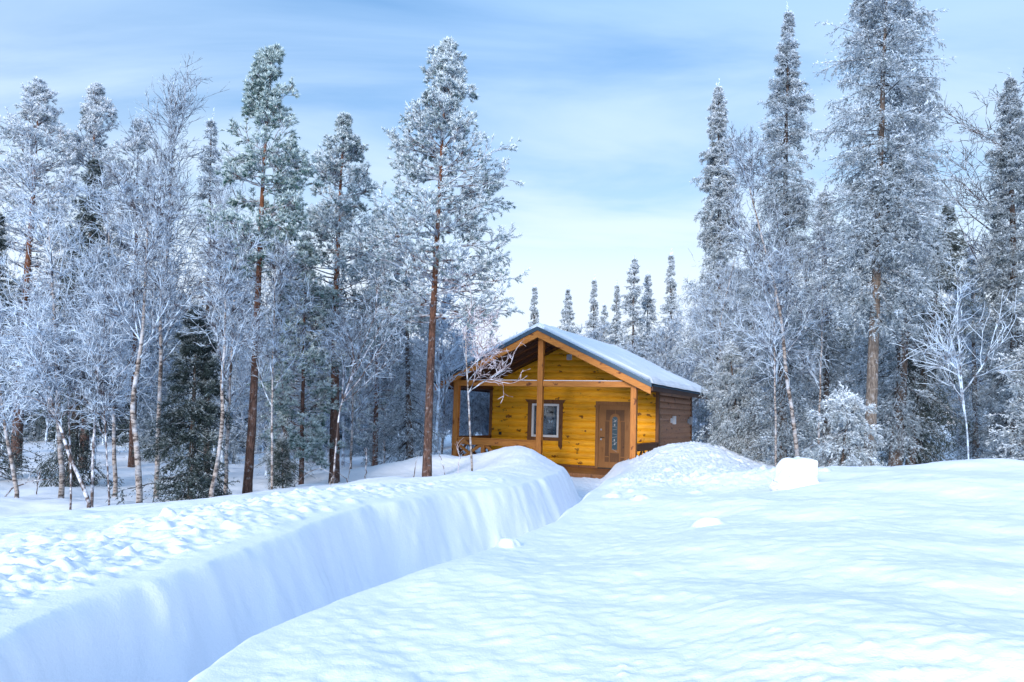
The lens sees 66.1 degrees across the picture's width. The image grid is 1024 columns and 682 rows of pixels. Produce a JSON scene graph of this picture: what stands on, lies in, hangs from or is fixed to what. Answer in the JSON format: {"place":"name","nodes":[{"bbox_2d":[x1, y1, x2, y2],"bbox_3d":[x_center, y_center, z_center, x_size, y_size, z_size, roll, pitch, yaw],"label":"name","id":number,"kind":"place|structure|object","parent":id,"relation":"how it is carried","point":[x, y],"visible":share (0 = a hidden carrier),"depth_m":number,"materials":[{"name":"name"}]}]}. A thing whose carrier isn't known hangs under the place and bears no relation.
{"place":"outdoors","nodes":[
{"label":"outdoors","id":0,"kind":"place"},
{"bbox_2d":[0,420,1023,681],"bbox_3d":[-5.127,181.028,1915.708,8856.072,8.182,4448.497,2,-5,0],"label":"ground","id":1,"kind":"structure","parent":0,"point":[692,562],"depth_m":4.53,"materials":[{"name":"white snow"}]},
{"bbox_2d":[4,471,49,496],"bbox_3d":[-8.840,2.647,14.212,0.870,0.590,0.190,2,-5,0],"label":"bare twig","id":2,"kind":"object","parent":1,"relation":"on","point":[25,483],"visible":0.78,"depth_m":14.29,"materials":[{"name":"white plant"}]},
{"bbox_2d":[0,197,58,481],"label":"spruce tree","id":3,"kind":"object","parent":1,"relation":"on","point":[3,441],"visible":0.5,"depth_m":18.12,"materials":[{"name":"grey plant"}]},
{"bbox_2d":[0,303,63,497],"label":"birch tree","id":4,"kind":"object","parent":1,"relation":"on","point":[10,455],"visible":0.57,"depth_m":13.66,"materials":[{"name":"white plant"}]},
{"bbox_2d":[36,468,41,493],"bbox_3d":[-8.882,2.684,14.740,0.072,0.593,0.172,6,-7,-35],"label":"bare twig","id":5,"kind":"object","parent":1,"relation":"on","point":[38,479],"visible":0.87,"depth_m":14.78,"materials":[{"name":"white plant"}]},
{"bbox_2d":[0,75,105,467],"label":"pine tree","id":6,"kind":"object","parent":1,"relation":"on","point":[38,92],"visible":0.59,"depth_m":21.20,"materials":[{"name":"white plant"}]},
{"bbox_2d":[20,328,110,509],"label":"birch tree","id":7,"kind":"object","parent":1,"relation":"on","point":[58,367],"visible":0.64,"depth_m":12.35,"materials":[{"name":"white plant"}]},
{"bbox_2d":[0,291,133,507],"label":"birch tree","id":8,"kind":"object","parent":1,"relation":"on","point":[40,341],"visible":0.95,"depth_m":12.25,"materials":[{"name":"white plant"}]},
{"bbox_2d":[25,151,129,486],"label":"spruce tree","id":9,"kind":"object","parent":1,"relation":"on","point":[76,445],"visible":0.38,"depth_m":17.43,"materials":[{"name":"grey plant"}]},
{"bbox_2d":[33,81,138,467],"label":"pine tree","id":10,"kind":"object","parent":1,"relation":"on","point":[94,110],"visible":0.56,"depth_m":22.42,"materials":[{"name":"grey plant"}]},
{"bbox_2d":[0,135,178,497],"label":"birch tree","id":11,"kind":"object","parent":1,"relation":"on","point":[54,314],"visible":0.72,"depth_m":14.55,"materials":[{"name":"white plant"}]},
{"bbox_2d":[60,362,131,505],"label":"birch tree","id":12,"kind":"object","parent":1,"relation":"on","point":[103,397],"visible":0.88,"depth_m":12.28,"materials":[{"name":"white plant"}]},
{"bbox_2d":[54,278,163,507],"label":"birch tree","id":13,"kind":"object","parent":1,"relation":"on","point":[89,348],"visible":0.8,"depth_m":12.44,"materials":[{"name":"white plant"}]},
{"bbox_2d":[37,158,185,496],"bbox_3d":[-7.828,-0.099,15.410,2.690,7.073,3.138,5,-7,-34],"label":"birch tree","id":14,"kind":"object","parent":1,"relation":"on","point":[114,460],"visible":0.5,"depth_m":15.22,"materials":[{"name":"white plant"}]},
{"bbox_2d":[95,118,175,466],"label":"pine tree","id":15,"kind":"object","parent":1,"relation":"on","point":[145,142],"visible":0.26,"depth_m":23.25,"materials":[{"name":"grey plant"}]},
{"bbox_2d":[65,159,245,502],"bbox_3d":[-5.560,0.113,12.286,2.471,5.757,1.680,2,-5,0],"label":"birch tree","id":16,"kind":"object","parent":1,"relation":"on","point":[122,185],"visible":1,"depth_m":12.22,"materials":[{"name":"white plant"}]},
{"bbox_2d":[80,52,245,497],"bbox_3d":[-6.848,-1.223,15.706,2.754,9.483,3.290,2,-5,0],"label":"birch tree","id":17,"kind":"object","parent":1,"relation":"on","point":[180,110],"visible":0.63,"depth_m":15.65,"materials":[{"name":"white plant"}]},
{"bbox_2d":[106,291,239,504],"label":"spruce tree","id":18,"kind":"object","parent":1,"relation":"on","point":[202,362],"visible":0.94,"depth_m":13.36,"materials":[{"name":"green plant"}]},
{"bbox_2d":[146,107,249,473],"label":"spruce tree","id":19,"kind":"object","parent":1,"relation":"on","point":[211,128],"visible":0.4,"depth_m":20.22,"materials":[{"name":"grey plant"}]},
{"bbox_2d":[171,218,278,497],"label":"birch tree","id":20,"kind":"object","parent":1,"relation":"on","point":[226,289],"visible":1,"depth_m":12.24,"materials":[{"name":"white plant"}]},
{"bbox_2d":[183,143,308,492],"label":"birch tree","id":21,"kind":"object","parent":1,"relation":"on","point":[223,202],"visible":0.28,"depth_m":15.60,"materials":[{"name":"grey plant"}]},
{"bbox_2d":[196,42,324,493],"bbox_3d":[-4.699,-1.236,14.522,2.329,8.972,2.139,5,-6,-30],"label":"pine tree","id":22,"kind":"object","parent":1,"relation":"on","point":[262,100],"visible":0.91,"depth_m":14.48,"materials":[{"name":"white plant"}]},
{"bbox_2d":[220,225,330,489],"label":"birch tree","id":23,"kind":"object","parent":1,"relation":"on","point":[286,275],"visible":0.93,"depth_m":14.03,"materials":[{"name":"white plant"}]},
{"bbox_2d":[233,278,329,482],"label":"spruce tree","id":24,"kind":"object","parent":1,"relation":"on","point":[284,432],"visible":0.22,"depth_m":18.78,"materials":[{"name":"grey plant"}]},
{"bbox_2d":[265,429,304,488],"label":"spruce sapling","id":25,"kind":"object","parent":1,"relation":"on","point":[279,452],"visible":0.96,"depth_m":14.10,"materials":[{"name":"green plant"}]},
{"bbox_2d":[245,240,346,484],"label":"pine tree","id":26,"kind":"object","parent":1,"relation":"on","point":[316,439],"visible":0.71,"depth_m":17.31,"materials":[{"name":"grey plant"}]},
{"bbox_2d":[260,111,412,482],"bbox_3d":[-3.991,-0.912,18.127,3.455,9.154,3.076,2,-5,0],"label":"pine tree","id":27,"kind":"object","parent":1,"relation":"on","point":[330,166],"visible":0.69,"depth_m":18.00,"materials":[{"name":"white plant"}]},
{"bbox_2d":[306,252,416,468],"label":"birch tree","id":28,"kind":"object","parent":1,"relation":"on","point":[352,415],"visible":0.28,"depth_m":20.14,"materials":[{"name":"grey plant"}]},
{"bbox_2d":[306,264,422,483],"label":"birch tree","id":29,"kind":"object","parent":1,"relation":"on","point":[355,365],"visible":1,"depth_m":15.25,"materials":[{"name":"white plant"}]},
{"bbox_2d":[364,448,366,478],"bbox_3d":[-3.133,2.682,16.813,0.084,0.848,0.345,3,-6,-12],"label":"bare twig","id":30,"kind":"object","parent":1,"relation":"on","point":[366,461],"visible":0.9,"depth_m":16.82,"materials":[{"name":"grey plant"}]},
{"bbox_2d":[339,206,420,465],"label":"pine tree","id":31,"kind":"object","parent":1,"relation":"on","point":[376,409],"visible":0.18,"depth_m":23.77,"materials":[{"name":"grey plant"}]},
{"bbox_2d":[323,315,449,463],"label":"birch tree","id":32,"kind":"object","parent":1,"relation":"on","point":[363,415],"visible":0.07,"depth_m":24.50,"materials":[{"name":"grey plant"}]},
{"bbox_2d":[366,240,448,463],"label":"spruce tree","id":33,"kind":"object","parent":1,"relation":"on","point":[409,420],"visible":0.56,"depth_m":20.89,"materials":[{"name":"grey plant"}]},
{"bbox_2d":[337,36,529,476],"bbox_3d":[-1.601,-1.665,16.325,4.006,9.913,4.169,2,-5,0],"label":"pine tree","id":34,"kind":"object","parent":1,"relation":"on","point":[447,69],"visible":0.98,"depth_m":16.30,"materials":[{"name":"white plant"}]},
{"bbox_2d":[399,320,473,453],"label":"birch tree","id":35,"kind":"object","parent":1,"relation":"on","point":[450,395],"visible":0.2,"depth_m":26.73,"materials":[{"name":"grey plant"}]},
{"bbox_2d":[441,336,489,434],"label":"birch tree","id":36,"kind":"object","parent":1,"relation":"on","point":[463,395],"visible":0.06,"depth_m":30.07,"materials":[{"name":"grey plant"}]},
{"bbox_2d":[451,330,479,436],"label":"spruce tree","id":37,"kind":"object","parent":1,"relation":"on","point":[471,346],"visible":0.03,"depth_m":44.11,"materials":[{"name":"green plant"}]},
{"bbox_2d":[444,267,528,470],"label":"birch tree","id":38,"kind":"object","parent":1,"relation":"on","point":[466,333],"visible":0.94,"depth_m":15.57,"materials":[{"name":"white plant"}]},
{"bbox_2d":[0,241,1023,475],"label":"birch thicket","id":39,"kind":"object","parent":1,"relation":"on","point":[477,401],"visible":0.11,"depth_m":24.95,"materials":[{"name":"white plant"}]},
{"bbox_2d":[0,273,1023,465],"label":"spruce wood","id":40,"kind":"object","parent":1,"relation":"on","point":[144,435],"visible":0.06,"depth_m":27.28,"materials":[{"name":"grey plant"}]},
{"bbox_2d":[0,267,1023,452],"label":"dark wood","id":41,"kind":"object","parent":1,"relation":"on","point":[122,439],"visible":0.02,"depth_m":38.91,"materials":[{"name":"grey plant"}]},
{"bbox_2d":[529,282,539,326],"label":"spruce tree","id":42,"kind":"object","parent":1,"relation":"on","point":[533,308],"visible":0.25,"depth_m":46.35,"materials":[{"name":"grey plant"}]},
{"bbox_2d":[558,286,579,333],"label":"spruce tree","id":43,"kind":"object","parent":1,"relation":"on","point":[568,305],"visible":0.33,"depth_m":48.31,"materials":[{"name":"grey plant"}]},
{"bbox_2d":[434,322,709,478],"bbox_3d":[2.352,2.202,26.662,7.043,4.812,8.440,-1,-6,25],"label":"log cabin","id":44,"kind":"object","parent":1,"relation":"on","point":[575,405],"visible":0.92,"depth_m":25.16,"materials":[{"name":"orange wood"}]},
{"bbox_2d":[525,399,565,449],"bbox_3d":[1.125,2.766,26.089,1.445,1.630,0.255,-1,-6,25],"label":"window","id":45,"kind":"structure","parent":44,"relation":"in","point":[557,420],"depth_m":26.06,"materials":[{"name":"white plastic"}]},
{"bbox_2d":[597,405,627,468],"bbox_3d":[3.216,3.049,25.001,0.984,2.019,0.125,-1,-6,25],"label":"door","id":46,"kind":"structure","parent":44,"relation":"in","point":[613,419],"depth_m":24.98,"materials":[{"name":"brown wood"}]},
{"bbox_2d":[583,274,605,339],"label":"spruce tree","id":47,"kind":"object","parent":1,"relation":"on","point":[590,321],"visible":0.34,"depth_m":44.32,"materials":[{"name":"grey plant"}]},
{"bbox_2d":[598,301,614,343],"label":"spruce tree","id":48,"kind":"object","parent":1,"relation":"on","point":[602,312],"visible":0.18,"depth_m":50.29,"materials":[{"name":"grey plant"}]},
{"bbox_2d":[605,281,625,345],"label":"spruce tree","id":49,"kind":"object","parent":1,"relation":"on","point":[613,323],"visible":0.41,"depth_m":46.27,"materials":[{"name":"grey plant"}]},
{"bbox_2d":[615,255,659,359],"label":"spruce tree","id":50,"kind":"object","parent":1,"relation":"on","point":[634,294],"visible":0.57,"depth_m":40.30,"materials":[{"name":"grey plant"}]},
{"bbox_2d":[631,271,661,360],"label":"spruce tree","id":51,"kind":"object","parent":1,"relation":"on","point":[647,299],"visible":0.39,"depth_m":42.27,"materials":[{"name":"grey plant"}]},
{"bbox_2d":[638,309,692,379],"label":"birch tree","id":52,"kind":"object","parent":1,"relation":"on","point":[658,346],"visible":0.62,"depth_m":33.14,"materials":[{"name":"white plant"}]},
{"bbox_2d":[657,248,685,369],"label":"spruce tree","id":53,"kind":"object","parent":1,"relation":"on","point":[669,280],"visible":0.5,"depth_m":40.33,"materials":[{"name":"grey plant"}]},
{"bbox_2d":[664,277,716,433],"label":"birch tree","id":54,"kind":"object","parent":1,"relation":"on","point":[691,334],"visible":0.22,"depth_m":33.98,"materials":[{"name":"grey plant"}]},
{"bbox_2d":[658,78,751,445],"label":"spruce tree","id":55,"kind":"object","parent":1,"relation":"on","point":[713,168],"visible":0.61,"depth_m":31.34,"materials":[{"name":"grey plant"}]},
{"bbox_2d":[669,248,775,448],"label":"birch tree","id":56,"kind":"object","parent":1,"relation":"on","point":[723,303],"visible":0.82,"depth_m":21.19,"materials":[{"name":"white plant"}]},
{"bbox_2d":[692,338,769,461],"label":"spruce tree","id":57,"kind":"object","parent":1,"relation":"on","point":[738,441],"visible":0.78,"depth_m":19.86,"materials":[{"name":"white plant"}]},
{"bbox_2d":[702,216,803,461],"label":"spruce tree","id":58,"kind":"object","parent":1,"relation":"on","point":[744,303],"visible":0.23,"depth_m":21.60,"materials":[{"name":"grey plant"}]},
{"bbox_2d":[698,239,841,466],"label":"birch tree","id":59,"kind":"object","parent":1,"relation":"on","point":[773,323],"visible":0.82,"depth_m":15.94,"materials":[{"name":"white plant"}]},
{"bbox_2d":[714,121,850,456],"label":"birch tree","id":60,"kind":"object","parent":1,"relation":"on","point":[740,162],"visible":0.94,"depth_m":15.86,"materials":[{"name":"white plant"}]},
{"bbox_2d":[726,2,840,465],"bbox_3d":[6.644,-2.649,19.263,2.705,12.204,2.980,2,-5,0],"label":"spruce tree","id":61,"kind":"object","parent":1,"relation":"on","point":[788,56],"visible":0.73,"depth_m":19.19,"materials":[{"name":"white plant"}]},
{"bbox_2d":[769,456,818,489],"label":"snow block","id":62,"kind":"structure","parent":1,"relation":"on","point":[794,472],"depth_m":9.34,"materials":[{"name":"white snow"}]},
{"bbox_2d":[782,220,848,465],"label":"birch tree","id":63,"kind":"object","parent":1,"relation":"on","point":[811,362],"visible":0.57,"depth_m":16.11,"materials":[{"name":"grey plant"}]},
{"bbox_2d":[787,183,865,466],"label":"spruce tree","id":64,"kind":"object","parent":1,"relation":"on","point":[831,344],"visible":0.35,"depth_m":19.97,"materials":[{"name":"white plant"}]},
{"bbox_2d":[801,380,889,466],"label":"spruce tree","id":65,"kind":"object","parent":1,"relation":"on","point":[856,452],"visible":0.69,"depth_m":13.01,"materials":[{"name":"white plant"}]},
{"bbox_2d":[789,0,961,465],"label":"spruce tree","id":66,"kind":"object","parent":1,"relation":"on","point":[880,191],"visible":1,"depth_m":14.29,"materials":[{"name":"grey plant"}]},
{"bbox_2d":[818,64,978,466],"bbox_3d":[8.743,-1.465,17.954,3.284,10.036,3.018,2,-5,0],"label":"spruce tree","id":67,"kind":"object","parent":1,"relation":"on","point":[898,411],"visible":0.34,"depth_m":17.38,"materials":[{"name":"white plant"}]},
{"bbox_2d":[851,259,978,463],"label":"spruce tree","id":68,"kind":"object","parent":1,"relation":"on","point":[946,403],"visible":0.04,"depth_m":20.76,"materials":[{"name":"grey plant"}]},
{"bbox_2d":[858,199,987,466],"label":"spruce tree","id":69,"kind":"object","parent":1,"relation":"on","point":[955,247],"visible":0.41,"depth_m":18.34,"materials":[{"name":"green plant"}]},
{"bbox_2d":[892,261,1023,458],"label":"birch tree","id":70,"kind":"object","parent":1,"relation":"on","point":[949,353],"visible":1,"depth_m":13.09,"materials":[{"name":"white plant"}]},
{"bbox_2d":[928,255,1008,460],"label":"spruce tree","id":71,"kind":"object","parent":1,"relation":"on","point":[975,418],"visible":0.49,"depth_m":23.98,"materials":[{"name":"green plant"}]},
{"bbox_2d":[918,224,1022,454],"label":"birch tree","id":72,"kind":"object","parent":1,"relation":"on","point":[964,261],"visible":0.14,"depth_m":27.20,"materials":[{"name":"white plant"}]},
{"bbox_2d":[918,68,1023,321],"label":"birch tree","id":73,"kind":"object","parent":1,"relation":"on","point":[975,196],"visible":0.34,"depth_m":22.09,"materials":[{"name":"white plant"}]},
{"bbox_2d":[932,72,1023,459],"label":"spruce tree","id":74,"kind":"object","parent":1,"relation":"on","point":[1009,161],"visible":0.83,"depth_m":18.27,"materials":[{"name":"white plant"}]},
{"bbox_2d":[984,264,1023,459],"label":"spruce tree","id":75,"kind":"object","parent":1,"relation":"on","point":[1019,358],"visible":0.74,"depth_m":13.76,"materials":[{"name":"white plant"}]},
{"bbox_2d":[0,0,1023,423],"label":"sky","id":76,"kind":"structure","parent":0,"point":[606,102],"materials":[{"name":"blue"}]}
]}

